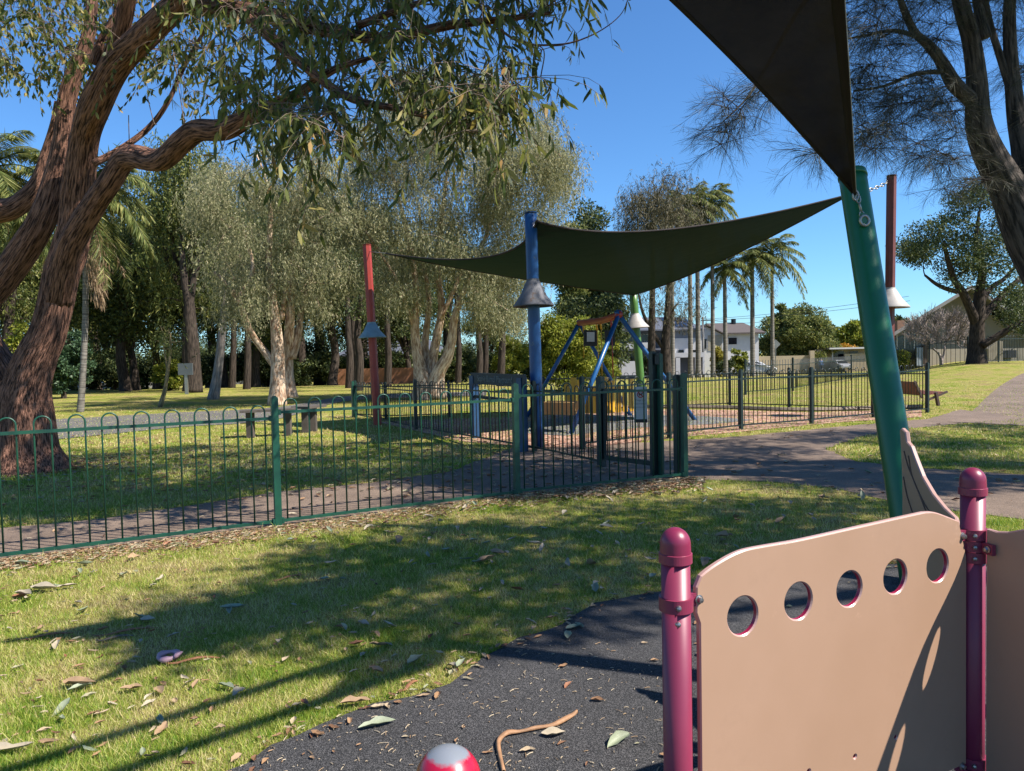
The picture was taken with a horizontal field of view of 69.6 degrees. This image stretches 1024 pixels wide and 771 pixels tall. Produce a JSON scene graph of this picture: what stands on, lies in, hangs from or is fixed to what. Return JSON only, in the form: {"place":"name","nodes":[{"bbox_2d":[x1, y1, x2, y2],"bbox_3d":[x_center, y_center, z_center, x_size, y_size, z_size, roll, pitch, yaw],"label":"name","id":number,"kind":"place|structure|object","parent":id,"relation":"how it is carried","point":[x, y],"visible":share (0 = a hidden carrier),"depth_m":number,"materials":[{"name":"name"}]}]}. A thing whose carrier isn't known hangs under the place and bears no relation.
{"place":"outdoors","nodes":[
{"label":"outdoors","id":0,"kind":"place"},
{"bbox_2d":[56,392,484,438],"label":"park path","id":1,"kind":"structure","parent":0,"point":[153,417],"depth_m":21.02,"materials":[{"name":"concrete"}]},
{"bbox_2d":[0,353,1023,770],"bbox_3d":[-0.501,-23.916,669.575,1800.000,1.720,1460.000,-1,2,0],"label":"ground","id":2,"kind":"structure","parent":0,"point":[948,377],"depth_m":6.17,"materials":[{"name":"plant"}]},
{"bbox_2d":[3,320,28,353],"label":"green shrub","id":3,"kind":"object","parent":2,"relation":"on","point":[13,342],"visible":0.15,"depth_m":23.80,"materials":[{"name":"green plant"}]},
{"bbox_2d":[0,130,51,275],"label":"palm tree","id":4,"kind":"object","parent":2,"relation":"on","point":[6,177],"visible":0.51,"depth_m":23.45,"materials":[{"name":"green plant"}]},
{"bbox_2d":[0,152,89,352],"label":"tree","id":5,"kind":"object","parent":2,"relation":"on","point":[7,311],"visible":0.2,"depth_m":39.64,"materials":[{"name":"green plant"}]},
{"bbox_2d":[52,330,97,398],"bbox_3d":[-21.840,-0.978,35.928,2.802,3.630,2.902,-1,2,0],"label":"conifer shrub","id":6,"kind":"object","parent":2,"relation":"on","point":[67,370],"visible":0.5,"depth_m":35.76,"materials":[{"name":"green plant"}]},
{"bbox_2d":[0,142,157,411],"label":"palm tree","id":7,"kind":"object","parent":2,"relation":"on","point":[96,251],"visible":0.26,"depth_m":24.81,"materials":[{"name":"green plant"}]},
{"bbox_2d":[56,349,115,390],"bbox_3d":[-32.569,-1.120,56.078,4.681,3.386,4.298,0,3,37],"label":"understorey shrub","id":8,"kind":"object","parent":2,"relation":"on","point":[102,371],"visible":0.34,"depth_m":55.85,"materials":[{"name":"green plant"}]},
{"bbox_2d":[50,180,186,390],"bbox_3d":[-23.773,-6.054,44.747,8.142,13.229,7.696,-1,2,-7],"label":"tree","id":9,"kind":"object","parent":2,"relation":"on","point":[122,370],"visible":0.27,"depth_m":44.03,"materials":[{"name":"green plant"}]},
{"bbox_2d":[101,345,137,389],"bbox_3d":[-32.337,-1.357,59.879,3.923,3.854,4.644,-1,2,0],"label":"understorey shrub","id":10,"kind":"object","parent":2,"relation":"on","point":[113,384],"visible":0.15,"depth_m":59.71,"materials":[{"name":"green plant"}]},
{"bbox_2d":[66,213,178,390],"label":"tree","id":11,"kind":"object","parent":2,"relation":"on","point":[130,356],"visible":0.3,"depth_m":44.72,"materials":[{"name":"green plant"}]},
{"bbox_2d":[114,350,177,388],"bbox_3d":[-28.738,-1.177,58.097,4.800,3.578,4.453,0,2,28],"label":"understorey shrub","id":12,"kind":"object","parent":2,"relation":"on","point":[145,371],"visible":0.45,"depth_m":57.06,"materials":[{"name":"green plant"}]},
{"bbox_2d":[80,233,213,388],"bbox_3d":[-24.334,-5.444,49.063,8.056,11.865,8.010,-3,3,-44],"label":"tree","id":13,"kind":"object","parent":2,"relation":"on","point":[155,357],"visible":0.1,"depth_m":48.97,"materials":[{"name":"green plant"}]},
{"bbox_2d":[149,359,183,390],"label":"green shrub","id":14,"kind":"object","parent":2,"relation":"on","point":[175,380],"visible":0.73,"depth_m":43.59,"materials":[{"name":"green plant"}]},
{"bbox_2d":[143,319,197,406],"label":"slender tree","id":15,"kind":"object","parent":2,"relation":"on","point":[164,391],"visible":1,"depth_m":26.93,"materials":[{"name":"green plant"}]},
{"bbox_2d":[178,363,192,393],"bbox_3d":[-16.817,-0.346,37.981,0.750,1.600,0.140,-1,2,0],"label":"park notice board","id":16,"kind":"object","parent":2,"relation":"on","point":[184,371],"visible":0.96,"depth_m":37.90,"materials":[{"name":"metal"}]},
{"bbox_2d":[106,127,273,376],"bbox_3d":[-18.512,-7.055,42.137,9.136,15.176,9.025,-1,2,0],"label":"tree","id":17,"kind":"object","parent":2,"relation":"on","point":[170,262],"visible":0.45,"depth_m":40.68,"materials":[{"name":"green plant"}]},
{"bbox_2d":[130,134,252,391],"bbox_3d":[-17.056,-6.521,40.175,7.255,13.749,5.675,-1,2,12],"label":"slender tree","id":18,"kind":"object","parent":2,"relation":"on","point":[195,383],"visible":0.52,"depth_m":39.57,"materials":[{"name":"green plant"}]},
{"bbox_2d":[181,351,242,385],"bbox_3d":[-23.731,-1.169,57.791,4.787,3.128,5.250,-3,3,-40],"label":"understorey shrub","id":19,"kind":"object","parent":2,"relation":"on","point":[207,368],"visible":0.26,"depth_m":57.50,"materials":[{"name":"green plant"}]},
{"bbox_2d":[178,216,264,399],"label":"slender tree","id":20,"kind":"object","parent":2,"relation":"on","point":[214,389],"visible":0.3,"depth_m":31.81,"materials":[{"name":"green plant"}]},
{"bbox_2d":[167,203,282,387],"bbox_3d":[-20.533,-6.588,51.788,8.102,13.925,8.571,1,3,38],"label":"tree","id":21,"kind":"object","parent":2,"relation":"on","point":[225,381],"visible":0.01,"depth_m":51.71,"materials":[{"name":"green plant"}]},
{"bbox_2d":[213,262,237,387],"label":"forest tree","id":22,"kind":"object","parent":2,"relation":"on","point":[232,371],"visible":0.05,"depth_m":47.80,"materials":[{"name":"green plant"}]},
{"bbox_2d":[225,350,270,386],"bbox_3d":[-21.019,-1.386,60.089,5.638,3.422,5.646,-2,2,-16],"label":"understorey shrub","id":23,"kind":"object","parent":2,"relation":"on","point":[264,380],"visible":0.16,"depth_m":58.61,"materials":[{"name":"green plant"}]},
{"bbox_2d":[200,212,318,386],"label":"tree","id":24,"kind":"object","parent":2,"relation":"on","point":[255,373],"visible":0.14,"depth_m":49.80,"materials":[{"name":"green plant"}]},
{"bbox_2d":[243,243,275,388],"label":"forest tree","id":25,"kind":"object","parent":2,"relation":"on","point":[247,368],"visible":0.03,"depth_m":43.80,"materials":[{"name":"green plant"}]},
{"bbox_2d":[239,407,295,437],"bbox_3d":[-5.094,0.782,15.437,1.140,0.585,0.450,-2,2,-19],"label":"picnic table","id":26,"kind":"object","parent":2,"relation":"on","point":[288,420],"visible":0.71,"depth_m":15.35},
{"bbox_2d":[168,131,385,405],"bbox_3d":[-8.825,-4.416,26.273,8.632,10.359,7.308,-1,2,0],"label":"paperbark tree","id":27,"kind":"object","parent":2,"relation":"on","point":[252,291],"visible":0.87,"depth_m":25.49,"materials":[{"name":"green plant"}]},
{"bbox_2d":[262,354,321,385],"bbox_3d":[-16.657,-1.184,56.096,4.335,2.949,4.582,-3,3,-39],"label":"understorey shrub","id":28,"kind":"object","parent":2,"relation":"on","point":[308,371],"visible":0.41,"depth_m":55.32,"materials":[{"name":"green plant"}]},
{"bbox_2d":[259,201,342,385],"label":"tree","id":29,"kind":"object","parent":2,"relation":"on","point":[301,355],"visible":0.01,"depth_m":55.62,"materials":[{"name":"green plant"}]},
{"bbox_2d":[292,404,326,432],"bbox_3d":[-4.489,0.736,16.304,0.450,0.585,0.678,0,2,21],"label":"picnic table","id":30,"kind":"object","parent":2,"relation":"on","point":[313,421],"visible":0.79,"depth_m":16.14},
{"bbox_2d":[0,0,630,477],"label":"gum tree","id":31,"kind":"object","parent":2,"relation":"on","point":[66,194],"visible":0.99,"depth_m":7.93,"materials":[{"name":"green plant"}]},
{"bbox_2d":[305,338,330,380],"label":"understorey shrub","id":32,"kind":"object","parent":2,"relation":"on","point":[309,347],"visible":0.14,"depth_m":65.04,"materials":[{"name":"green plant"}]},
{"bbox_2d":[263,199,382,385],"bbox_3d":[-12.310,-6.400,49.817,8.142,13.229,7.696,-1,2,16],"label":"tree","id":33,"kind":"object","parent":2,"relation":"on","point":[332,380],"visible":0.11,"depth_m":49.82,"materials":[{"name":"green plant"}]},
{"bbox_2d":[308,349,345,384],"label":"understorey shrub","id":34,"kind":"object","parent":2,"relation":"on","point":[324,364],"visible":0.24,"depth_m":56.60,"materials":[{"name":"green plant"}]},
{"bbox_2d":[0,373,687,556],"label":"hoop top fence","id":35,"kind":"object","parent":2,"relation":"on","point":[278,518],"visible":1,"depth_m":7.28,"materials":[{"name":"metal"}]},
{"bbox_2d":[315,248,383,387],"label":"forest tree","id":36,"kind":"object","parent":2,"relation":"on","point":[349,378],"visible":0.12,"depth_m":41.80,"materials":[{"name":"green plant"}]},
{"bbox_2d":[320,246,381,390],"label":"forest tree","id":37,"kind":"object","parent":2,"relation":"on","point":[359,367],"visible":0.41,"depth_m":37.77,"materials":[{"name":"green plant"}]},
{"bbox_2d":[317,236,400,362],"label":"tree","id":38,"kind":"object","parent":2,"relation":"on","point":[342,333],"visible":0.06,"depth_m":59.18,"materials":[{"name":"green plant"}]},
{"bbox_2d":[358,244,385,424],"bbox_3d":[-3.350,-1.198,17.646,0.660,4.346,0.660,-1,2,0],"label":"shade pole","id":39,"kind":"object","parent":2,"relation":"on","point":[371,332],"visible":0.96,"depth_m":17.56,"materials":[{"name":"metal"}]},
{"bbox_2d":[338,367,412,384],"bbox_3d":[-9.609,-0.544,52.060,6.069,1.349,0.100,-1,2,0],"label":"paling fence","id":40,"kind":"object","parent":2,"relation":"on","point":[402,375],"depth_m":52.01,"materials":[{"name":"wood"}]},
{"bbox_2d":[364,240,409,385],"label":"forest tree","id":41,"kind":"object","parent":2,"relation":"on","point":[388,367],"visible":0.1,"depth_m":43.79,"materials":[{"name":"green plant"}]},
{"bbox_2d":[361,250,437,367],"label":"tree","id":42,"kind":"object","parent":2,"relation":"on","point":[404,342],"visible":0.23,"depth_m":55.18,"materials":[{"name":"green plant"}]},
{"bbox_2d":[403,210,477,382],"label":"tree","id":43,"kind":"object","parent":2,"relation":"on","point":[448,315],"visible":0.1,"depth_m":63.42,"materials":[{"name":"green plant"}]},
{"bbox_2d":[431,246,473,382],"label":"forest tree","id":44,"kind":"object","parent":2,"relation":"on","point":[458,368],"visible":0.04,"depth_m":49.79,"materials":[{"name":"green plant"}]},
{"bbox_2d":[439,343,476,382],"bbox_3d":[-4.134,-1.682,57.990,4.076,3.428,4.627,-1,2,0],"label":"understorey shrub","id":45,"kind":"object","parent":2,"relation":"on","point":[469,360],"visible":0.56,"depth_m":57.23,"materials":[{"name":"green plant"}]},
{"bbox_2d":[325,56,598,399],"bbox_3d":[-2.304,-6.111,28.420,11.379,13.382,9.051,-1,2,0],"label":"paperbark tree","id":46,"kind":"object","parent":2,"relation":"on","point":[547,176],"visible":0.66,"depth_m":26.55,"materials":[{"name":"green plant"}]},
{"bbox_2d":[457,248,490,372],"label":"forest tree","id":47,"kind":"object","parent":2,"relation":"on","point":[479,366],"visible":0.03,"depth_m":45.79,"materials":[{"name":"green plant"}]},
{"bbox_2d":[354,379,596,460],"bbox_3d":[-1.539,0.440,15.301,0.184,1.211,11.418,-2,3,-30],"label":"hoop top fence","id":48,"kind":"object","parent":2,"relation":"on","point":[533,384],"visible":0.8,"depth_m":13.58,"materials":[{"name":"metal"}]},
{"bbox_2d":[596,351,663,474],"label":"childproof gate","id":49,"kind":"structure","parent":48,"relation":"attached to","point":[655,361],"depth_m":9.53,"materials":[{"name":"metal"}]},
{"bbox_2d":[634,387,647,422],"bbox_3d":[1.672,0.249,9.563,0.170,0.468,0.017,-1,2,7],"label":"gate notice","id":50,"kind":"object","parent":49,"relation":"attached to","point":[639,407],"visible":0.8,"depth_m":9.56,"materials":[{"name":"white plastic"}]},
{"bbox_2d":[461,305,526,363],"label":"tree","id":51,"kind":"object","parent":2,"relation":"on","point":[491,346],"visible":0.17,"depth_m":69.13,"materials":[{"name":"green plant"}]},
{"bbox_2d":[469,228,522,385],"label":"forest tree","id":52,"kind":"object","parent":2,"relation":"on","point":[501,361],"visible":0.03,"depth_m":39.80,"materials":[{"name":"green plant"}]},
{"bbox_2d":[490,335,528,373],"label":"tree","id":53,"kind":"object","parent":2,"relation":"on","point":[516,358],"visible":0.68,"depth_m":47.32,"materials":[{"name":"green plant"}]},
{"bbox_2d":[0,421,1023,770],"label":"leaf litter","id":54,"kind":"object","parent":2,"relation":"on","point":[632,487],"visible":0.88,"depth_m":7.14,"materials":[{"name":"plant"}]},
{"bbox_2d":[0,409,1023,557],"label":"footpath","id":55,"kind":"structure","parent":2,"relation":"on","point":[810,452],"depth_m":9.01,"materials":[{"name":"concrete"}]},
{"bbox_2d":[672,374,680,476],"bbox_3d":[2.075,0.532,9.248,0.070,1.341,0.070,-2,3,-29],"label":"fence end post","id":56,"kind":"object","parent":55,"relation":"on","point":[675,438],"visible":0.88,"depth_m":9.22,"materials":[{"name":"metal"}]},
{"bbox_2d":[524,311,604,390],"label":"tree","id":57,"kind":"object","parent":2,"relation":"on","point":[556,332],"visible":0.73,"depth_m":32.18,"materials":[{"name":"green plant"}]},
{"bbox_2d":[552,219,590,312],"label":"green tree","id":58,"kind":"object","parent":2,"relation":"on","point":[567,292],"visible":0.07,"depth_m":54.33,"materials":[{"name":"green plant"}]},
{"bbox_2d":[550,197,627,378],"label":"dark tree","id":59,"kind":"object","parent":2,"relation":"on","point":[595,218],"visible":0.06,"depth_m":58.49,"materials":[{"name":"green plant"}]},
{"bbox_2d":[546,291,633,375],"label":"dark tree","id":60,"kind":"object","parent":2,"relation":"on","point":[606,306],"visible":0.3,"depth_m":51.01,"materials":[{"name":"green plant"}]},
{"bbox_2d":[593,341,621,383],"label":"tree","id":61,"kind":"object","parent":2,"relation":"on","point":[607,360],"visible":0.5,"depth_m":35.62,"materials":[{"name":"green plant"}]},
{"bbox_2d":[228,563,986,770],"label":"rubber softfall","id":62,"kind":"structure","parent":2,"relation":"on","point":[631,623],"depth_m":3.26,"materials":[{"name":"rubber"}]},
{"bbox_2d":[227,639,663,770],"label":"twig debris","id":63,"kind":"object","parent":62,"relation":"on","point":[489,721],"visible":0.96,"depth_m":3.08,"materials":[{"name":"wood"}]},
{"bbox_2d":[416,743,479,770],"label":"capped post","id":64,"kind":"object","parent":62,"relation":"on","point":[449,757],"visible":1,"depth_m":1.03,"materials":[{"name":"paint"}]},
{"bbox_2d":[496,710,577,770],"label":"bark strip","id":65,"kind":"object","parent":62,"relation":"on","point":[501,736],"visible":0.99,"depth_m":3.03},
{"bbox_2d":[658,428,1023,770],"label":"play barrier","id":66,"kind":"object","parent":62,"relation":"on","point":[874,674],"visible":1,"depth_m":2.29,"materials":[{"name":"beige plastic"}]},
{"bbox_2d":[838,165,908,581],"bbox_3d":[2.656,-0.154,5.275,0.229,3.033,1.159,-1,2,0],"label":"leaning shade pole","id":67,"kind":"object","parent":62,"relation":"on","point":[890,415],"visible":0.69,"depth_m":5.26,"materials":[{"name":"metal"}]},
{"bbox_2d":[669,0,870,226],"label":"black shade sail","id":68,"kind":"object","parent":67,"relation":"attached to","point":[789,59],"visible":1,"depth_m":4.11,"materials":[{"name":"fabric"}]},
{"bbox_2d":[354,367,924,418],"bbox_3d":[2.989,0.181,20.228,14.616,1.161,3.132,-1,2,6],"label":"hoop top fence","id":69,"kind":"object","parent":2,"relation":"on","point":[710,374],"visible":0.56,"depth_m":20.13,"materials":[{"name":"metal"}]},
{"bbox_2d":[382,409,921,446],"bbox_3d":[3.908,0.778,18.018,12.525,0.001,7.474,-2,2,-27],"label":"mulch bed","id":70,"kind":"object","parent":2,"relation":"on","point":[747,427],"visible":0.42,"depth_m":16.23,"materials":[{"name":"brown wood"}]},
{"bbox_2d":[469,373,527,451],"bbox_3d":[-0.279,0.433,13.183,0.161,1.295,2.592,-2,2,-22],"label":"playground equipment","id":71,"kind":"object","parent":70,"relation":"on","point":[497,379],"visible":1,"depth_m":12.74,"materials":[{"name":"metal"}]},
{"bbox_2d":[513,211,553,446],"bbox_3d":[0.380,-0.938,12.640,0.700,4.052,0.700,-1,2,0],"label":"shade pole","id":72,"kind":"object","parent":70,"relation":"on","point":[533,298],"visible":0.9,"depth_m":12.53,"materials":[{"name":"metal"}]},
{"bbox_2d":[623,295,648,386],"bbox_3d":[3.429,-0.954,20.281,0.720,3.380,0.720,-1,2,0],"label":"shade pole","id":73,"kind":"object","parent":70,"relation":"on","point":[636,322],"visible":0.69,"depth_m":20.17,"materials":[{"name":"metal"}]},
{"bbox_2d":[528,415,751,435],"bbox_3d":[2.245,0.843,17.103,5.679,0.001,3.828,-2,2,-27],"label":"softfall pad","id":74,"kind":"object","parent":70,"relation":"on","point":[719,419],"visible":0.38,"depth_m":16.68,"materials":[{"name":"rubber"}]},
{"bbox_2d":[544,377,633,430],"bbox_3d":[1.477,0.367,16.402,1.351,1.065,2.967,0,3,33],"label":"play boat","id":75,"kind":"object","parent":74,"relation":"on","point":[572,382],"visible":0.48,"depth_m":16.71,"materials":[{"name":"yellow plastic"}]},
{"bbox_2d":[528,309,696,433],"bbox_3d":[2.465,-0.384,17.069,3.609,2.583,4.470,-2,2,-10],"label":"swing set","id":76,"kind":"object","parent":74,"relation":"on","point":[590,338],"visible":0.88,"depth_m":16.75,"materials":[{"name":"blue metal"}]},
{"bbox_2d":[885,174,909,337],"bbox_3d":[8.695,-2.031,16.942,0.840,5.557,0.840,-1,2,0],"label":"shade pole","id":77,"kind":"object","parent":70,"relation":"on","point":[896,300],"visible":0.55,"depth_m":16.80,"materials":[{"name":"metal"}]},
{"bbox_2d":[369,181,887,294],"bbox_3d":[2.636,-3.459,17.166,10.351,2.253,6.548,-2,3,-29],"label":"shade sail","id":78,"kind":"object","parent":77,"relation":"attached to","point":[631,262],"visible":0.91,"depth_m":15.98,"materials":[{"name":"green fabric"}]},
{"bbox_2d":[603,159,706,377],"bbox_3d":[9.084,-7.671,45.941,6.975,14.326,6.790,-1,2,0],"label":"casuarina","id":79,"kind":"object","parent":2,"relation":"on","point":[656,218],"visible":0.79,"depth_m":44.79,"materials":[{"name":"green plant"}]},
{"bbox_2d":[619,317,705,378],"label":"grey house","id":80,"kind":"structure","parent":2,"relation":"on","point":[681,353],"depth_m":78.70,"materials":[{"name":"paint"}]},
{"bbox_2d":[652,194,697,377],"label":"palm tree","id":81,"kind":"object","parent":2,"relation":"on","point":[672,344],"visible":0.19,"depth_m":50.79,"materials":[{"name":"green plant"}]},
{"bbox_2d":[638,192,721,376],"bbox_3d":[11.303,-6.398,46.628,6.121,11.743,5.347,-3,3,-41],"label":"casuarina","id":82,"kind":"object","parent":2,"relation":"on","point":[663,343],"visible":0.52,"depth_m":46.66,"materials":[{"name":"green plant"}]},
{"bbox_2d":[670,181,718,377],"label":"palm tree","id":83,"kind":"object","parent":2,"relation":"on","point":[690,337],"visible":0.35,"depth_m":51.35,"materials":[{"name":"green plant"}]},
{"bbox_2d":[691,205,721,377],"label":"palm tree","id":84,"kind":"object","parent":2,"relation":"on","point":[698,343],"visible":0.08,"depth_m":52.15,"materials":[{"name":"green plant"}]},
{"bbox_2d":[685,183,737,376],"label":"palm tree","id":85,"kind":"object","parent":2,"relation":"on","point":[722,202],"visible":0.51,"depth_m":52.65,"materials":[{"name":"green plant"}]},
{"bbox_2d":[700,251,751,376],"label":"palm tree","id":86,"kind":"object","parent":2,"relation":"on","point":[724,268],"visible":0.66,"depth_m":53.48,"materials":[{"name":"green plant"}]},
{"bbox_2d":[700,319,765,376],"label":"brown roof house","id":87,"kind":"structure","parent":2,"relation":"on","point":[738,335],"depth_m":83.86,"materials":[{"name":"paint"}]},
{"bbox_2d":[730,348,748,374],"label":"green shrub","id":88,"kind":"object","parent":2,"relation":"on","point":[739,362],"visible":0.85,"depth_m":76.55,"materials":[{"name":"green plant"}]},
{"bbox_2d":[715,237,789,375],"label":"palm tree","id":89,"kind":"object","parent":2,"relation":"on","point":[762,264],"visible":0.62,"depth_m":54.08,"materials":[{"name":"green plant"}]},
{"bbox_2d":[579,362,929,448],"bbox_3d":[5.551,0.270,15.210,10.611,1.261,0.376,-3,3,-32],"label":"hoop top fence","id":90,"kind":"object","parent":2,"relation":"on","point":[811,402],"visible":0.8,"depth_m":14.88,"materials":[{"name":"metal"}]},
{"bbox_2d":[615,404,921,411],"bbox_3d":[6.233,0.620,20.062,9.115,0.121,1.291,-1,2,17],"label":"timber edging","id":91,"kind":"object","parent":2,"relation":"on","point":[796,409],"visible":0.28,"depth_m":19.24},
{"bbox_2d":[740,233,807,375],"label":"palm tree","id":92,"kind":"object","parent":2,"relation":"on","point":[780,257],"visible":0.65,"depth_m":54.84,"materials":[{"name":"green plant"}]},
{"bbox_2d":[759,355,808,374],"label":"tan wall","id":93,"kind":"structure","parent":2,"relation":"on","point":[779,359],"depth_m":85.98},
{"bbox_2d":[755,301,841,363],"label":"broadleaf tree","id":94,"kind":"object","parent":2,"relation":"on","point":[799,333],"visible":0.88,"depth_m":91.60,"materials":[{"name":"green plant"}]},
{"bbox_2d":[744,353,896,394],"bbox_3d":[15.508,-0.776,35.002,0.750,1.415,21.248,1,3,39],"label":"spear fence","id":95,"kind":"object","parent":2,"relation":"on","point":[827,363],"visible":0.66,"depth_m":30.85,"materials":[{"name":"metal"}]},
{"bbox_2d":[811,347,865,371],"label":"tan building","id":96,"kind":"structure","parent":2,"relation":"on","point":[852,351],"depth_m":91.89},
{"bbox_2d":[672,0,1023,285],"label":"casuarina","id":97,"kind":"object","parent":2,"relation":"on","point":[1000,168],"visible":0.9,"depth_m":7.53,"materials":[{"name":"green plant"}]},
{"bbox_2d":[834,319,863,346],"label":"distant tree","id":98,"kind":"object","parent":2,"relation":"on","point":[850,332],"visible":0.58,"depth_m":108.33,"materials":[{"name":"green plant"}]},
{"bbox_2d":[901,381,947,405],"bbox_3d":[11.076,0.218,19.504,1.730,0.758,1.552,-1,2,0],"label":"park bench","id":99,"kind":"object","parent":2,"relation":"on","point":[915,389],"visible":0.62,"depth_m":18.84,"materials":[{"name":"wood"}]},
{"bbox_2d":[898,305,969,364],"bbox_3d":[27.245,-3.155,46.835,4.744,4.010,6.962,0,2,25],"label":"bare frangipani","id":100,"kind":"object","parent":2,"relation":"on","point":[951,323],"visible":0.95,"depth_m":45.99,"materials":[{"name":"grey plant"}]},
{"bbox_2d":[930,349,966,365],"bbox_3d":[31.431,-1.730,53.058,2.861,1.811,0.120,-1,2,0],"label":"boundary fence","id":101,"kind":"object","parent":2,"relation":"on","point":[949,357],"visible":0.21,"depth_m":52.98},
{"bbox_2d":[885,174,1023,363],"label":"broad tree","id":102,"kind":"object","parent":2,"relation":"on","point":[978,252],"visible":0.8,"depth_m":41.81,"materials":[{"name":"green plant"}]},
{"bbox_2d":[894,285,1023,368],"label":"gabled house","id":103,"kind":"structure","parent":2,"relation":"on","point":[991,326],"depth_m":57.09,"materials":[{"name":"brown brick"}]},
{"bbox_2d":[896,335,1023,372],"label":"fence","id":104,"kind":"object","parent":2,"relation":"on","point":[928,344],"visible":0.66,"depth_m":43.98,"materials":[{"name":"metal"}]},
{"bbox_2d":[0,0,1023,359],"label":"sky","id":105,"kind":"structure","parent":0,"point":[665,58],"materials":[{"name":"blue"}]},
{"bbox_2d":[948,373,1023,425],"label":"hill path","id":106,"kind":"structure","parent":0,"point":[981,415],"depth_m":18.98,"materials":[{"name":"concrete"}]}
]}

